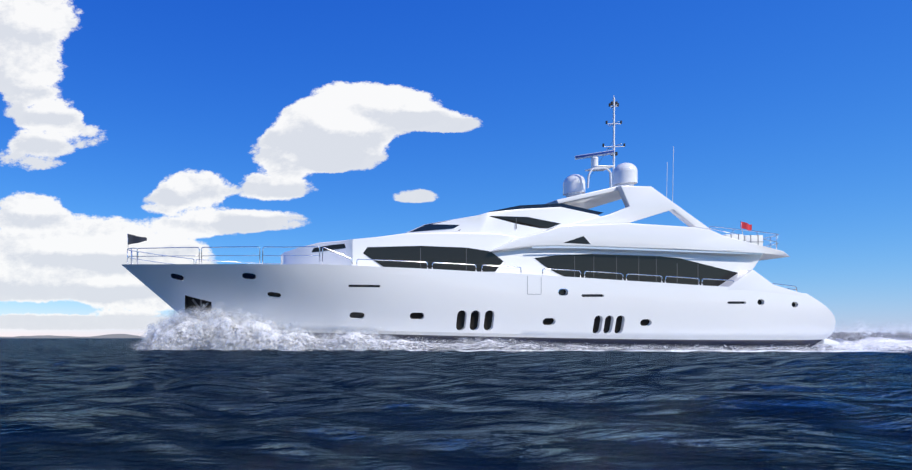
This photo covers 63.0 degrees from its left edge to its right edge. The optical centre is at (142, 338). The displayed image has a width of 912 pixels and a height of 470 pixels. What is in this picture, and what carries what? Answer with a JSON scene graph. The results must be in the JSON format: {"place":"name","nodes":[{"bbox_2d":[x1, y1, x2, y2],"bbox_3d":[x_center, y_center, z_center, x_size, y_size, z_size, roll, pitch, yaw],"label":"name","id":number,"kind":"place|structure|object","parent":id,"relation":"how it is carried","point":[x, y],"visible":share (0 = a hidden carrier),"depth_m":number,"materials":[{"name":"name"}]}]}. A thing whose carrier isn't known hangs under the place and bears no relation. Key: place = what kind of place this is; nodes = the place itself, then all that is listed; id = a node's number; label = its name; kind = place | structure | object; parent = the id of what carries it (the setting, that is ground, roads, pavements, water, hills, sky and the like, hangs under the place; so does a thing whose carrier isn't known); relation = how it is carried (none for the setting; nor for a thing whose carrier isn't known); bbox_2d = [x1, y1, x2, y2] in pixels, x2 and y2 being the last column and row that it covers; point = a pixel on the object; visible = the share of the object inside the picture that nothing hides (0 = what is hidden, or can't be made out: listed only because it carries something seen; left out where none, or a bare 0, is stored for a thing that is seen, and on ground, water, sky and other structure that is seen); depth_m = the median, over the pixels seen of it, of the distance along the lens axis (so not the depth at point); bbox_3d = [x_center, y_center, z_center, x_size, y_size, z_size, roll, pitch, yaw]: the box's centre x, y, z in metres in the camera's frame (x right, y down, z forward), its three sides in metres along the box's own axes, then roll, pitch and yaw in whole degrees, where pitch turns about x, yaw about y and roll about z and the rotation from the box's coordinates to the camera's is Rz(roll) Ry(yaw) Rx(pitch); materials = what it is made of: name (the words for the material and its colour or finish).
{"place":"outdoors","nodes":[
{"label":"outdoors","id":0,"kind":"place"},
{"bbox_2d":[0,338,911,469],"bbox_3d":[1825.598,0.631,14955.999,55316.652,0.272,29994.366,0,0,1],"label":"sea water","id":1,"kind":"structure","parent":0,"point":[93,404],"depth_m":5.56,"materials":[{"name":"blue liquid"}]},
{"bbox_2d":[0,334,142,337],"bbox_3d":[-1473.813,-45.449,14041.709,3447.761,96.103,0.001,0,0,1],"label":"distant coast","id":2,"kind":"structure","parent":1,"relation":"on","point":[101,336],"depth_m":14034.83,"materials":[{"name":"grey"}]},
{"bbox_2d":[121,264,835,350],"bbox_3d":[16.042,-1.162,34.240,34.436,5.695,7.432,0,0,1],"label":"yacht hull","id":3,"kind":"object","parent":1,"relation":"on","point":[413,303],"visible":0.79,"depth_m":30.73,"materials":[{"name":"white paint"}]},
{"bbox_2d":[192,299,208,313],"bbox_3d":[3.146,-1.678,33.997,0.967,0.916,0.521,0,0,21],"label":"anchor","id":4,"kind":"object","parent":3,"relation":"on","point":[197,305],"visible":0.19,"depth_m":33.98,"materials":[{"name":"grey metal"}]},
{"bbox_2d":[171,273,566,294],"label":"fittings","id":5,"kind":"object","parent":3,"relation":"attached to","point":[244,275],"visible":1,"depth_m":31.73,"materials":[{"name":"metal"}]},
{"bbox_2d":[363,246,502,271],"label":"window","id":6,"kind":"structure","parent":3,"relation":"on","point":[430,255],"depth_m":31.32,"materials":[{"name":"black glass"}]},
{"bbox_2d":[420,248,466,270],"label":"window mullions","id":7,"kind":"object","parent":3,"relation":"on","point":[466,258],"visible":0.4,"depth_m":31.28,"materials":[{"name":"grey metal"}]},
{"bbox_2d":[127,246,796,291],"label":"guard rails","id":8,"kind":"object","parent":3,"relation":"on","point":[137,256],"visible":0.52,"depth_m":30.89,"materials":[{"name":"silver metal"}]},
{"bbox_2d":[127,234,146,244],"bbox_3d":[-0.293,-5.242,34.653,1.060,0.898,0.088,0,0,3],"label":"bow pennant","id":9,"kind":"object","parent":8,"relation":"attached to","point":[132,239],"visible":1,"depth_m":34.67,"materials":[{"name":"black fabric"}]},
{"bbox_2d":[281,232,761,276],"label":"deck house","id":10,"kind":"structure","parent":3,"relation":"on","point":[525,260],"depth_m":31.27,"materials":[{"name":"white"}]},
{"bbox_2d":[312,244,345,251],"bbox_3d":[9.174,-4.525,34.414,2.078,0.345,5.604,0,0,1],"label":"glass brow","id":11,"kind":"object","parent":10,"relation":"on","point":[336,246],"visible":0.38,"depth_m":32.05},
{"bbox_2d":[406,207,599,236],"bbox_3d":[18.460,-5.718,34.179,9.562,1.608,5.209,0,0,1],"label":"upper superstructure","id":12,"kind":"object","parent":10,"relation":"on","point":[484,223],"depth_m":31.65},
{"bbox_2d":[410,220,458,231],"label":"window","id":13,"kind":"structure","parent":12,"relation":"on","point":[431,226],"depth_m":32.40,"materials":[{"name":"black glass"}]},
{"bbox_2d":[490,203,602,214],"bbox_3d":[20.127,-6.402,34.137,5.596,0.588,5.040,0,0,1],"label":"windshield","id":14,"kind":"object","parent":12,"relation":"on","point":[555,205],"visible":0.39,"depth_m":31.61,"materials":[{"name":"black glass"}]},
{"bbox_2d":[546,186,620,208],"bbox_3d":[22.975,-7.118,34.065,4.668,0.895,5.000,0,0,1],"label":"hard top","id":15,"kind":"object","parent":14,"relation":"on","point":[589,200],"visible":0.38,"depth_m":32.60,"materials":[{"name":"white plastic"}]},
{"bbox_2d":[489,223,789,260],"bbox_3d":[24.479,-4.789,34.027,14.833,1.583,6.640,0,0,1],"label":"flybridge body","id":16,"kind":"object","parent":10,"relation":"on","point":[635,235],"visible":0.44,"depth_m":30.79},
{"bbox_2d":[564,236,589,243],"bbox_3d":[21.140,-4.746,34.111,1.319,0.399,6.512,0,0,1],"label":"window","id":17,"kind":"structure","parent":16,"relation":"on","point":[582,240],"depth_m":30.85,"materials":[{"name":"black glass"}]},
{"bbox_2d":[568,186,710,229],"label":"radar arch","id":18,"kind":"structure","parent":16,"relation":"on","point":[641,202],"depth_m":31.23,"materials":[{"name":"white"}]},
{"bbox_2d":[563,97,673,201],"bbox_3d":[26.748,-9.714,33.964,6.592,6.558,5.273,0,0,1],"label":"radar mast","id":19,"kind":"object","parent":18,"relation":"on","point":[623,174],"visible":1,"depth_m":33.91,"materials":[{"name":"white metal"}]},
{"bbox_2d":[532,246,762,254],"bbox_3d":[24.452,-4.233,34.027,10.933,0.453,6.524,0,0,1],"label":"overhang","id":20,"kind":"object","parent":16,"relation":"attached to","point":[643,249],"visible":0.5,"depth_m":30.77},
{"bbox_2d":[723,234,763,250],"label":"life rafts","id":21,"kind":"object","parent":16,"relation":"on","point":[756,239],"visible":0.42,"depth_m":30.68,"materials":[{"name":"white plastic"}]},
{"bbox_2d":[709,226,778,248],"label":"flybridge rails","id":22,"kind":"object","parent":16,"relation":"on","point":[770,240],"visible":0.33,"depth_m":30.95,"materials":[{"name":"silver metal"}]},
{"bbox_2d":[740,221,751,233],"bbox_3d":[32.652,-5.960,34.421,0.632,0.754,0.119,0,0,1],"label":"ensign","id":23,"kind":"object","parent":22,"relation":"attached to","point":[746,226],"visible":0.8,"depth_m":34.42,"materials":[{"name":"red fabric"}]},
{"bbox_2d":[574,256,656,281],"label":"window mullions","id":24,"kind":"object","parent":3,"relation":"on","point":[616,267],"visible":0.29,"depth_m":31.10,"materials":[{"name":"grey metal"}]},
{"bbox_2d":[535,254,736,285],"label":"window","id":25,"kind":"structure","parent":3,"relation":"on","point":[628,264],"depth_m":31.08,"materials":[{"name":"black glass"}]},
{"bbox_2d":[719,270,807,294],"bbox_3d":[29.882,-2.551,33.890,3.918,1.409,7.321,0,0,1],"label":"bulwark","id":26,"kind":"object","parent":3,"relation":"on","point":[751,280],"depth_m":30.32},
{"bbox_2d":[816,338,838,344],"bbox_3d":[33.525,0.168,33.798,0.755,0.381,5.800,0,0,1],"label":"foam","id":27,"kind":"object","parent":3,"relation":"attached to","point":[826,341],"depth_m":30.90,"materials":[{"name":"white"}]},
{"bbox_2d":[128,302,911,352],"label":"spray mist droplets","id":28,"kind":"object","parent":1,"relation":"on","point":[166,327],"visible":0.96,"depth_m":31.77},
{"bbox_2d":[148,317,907,352],"bbox_3d":[17.550,-0.328,34.206,34.844,2.096,13.870,0,0,1],"label":"bow wave foam","id":29,"kind":"object","parent":1,"relation":"on","point":[276,336],"depth_m":31.31,"materials":[{"name":"white liquid"}]},
{"bbox_2d":[807,337,911,350],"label":"stern wake foam","id":30,"kind":"object","parent":1,"relation":"on","point":[889,343],"depth_m":31.49,"materials":[{"name":"white liquid"}]},
{"bbox_2d":[0,0,911,337],"label":"sky","id":31,"kind":"structure","parent":0,"point":[226,124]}
]}

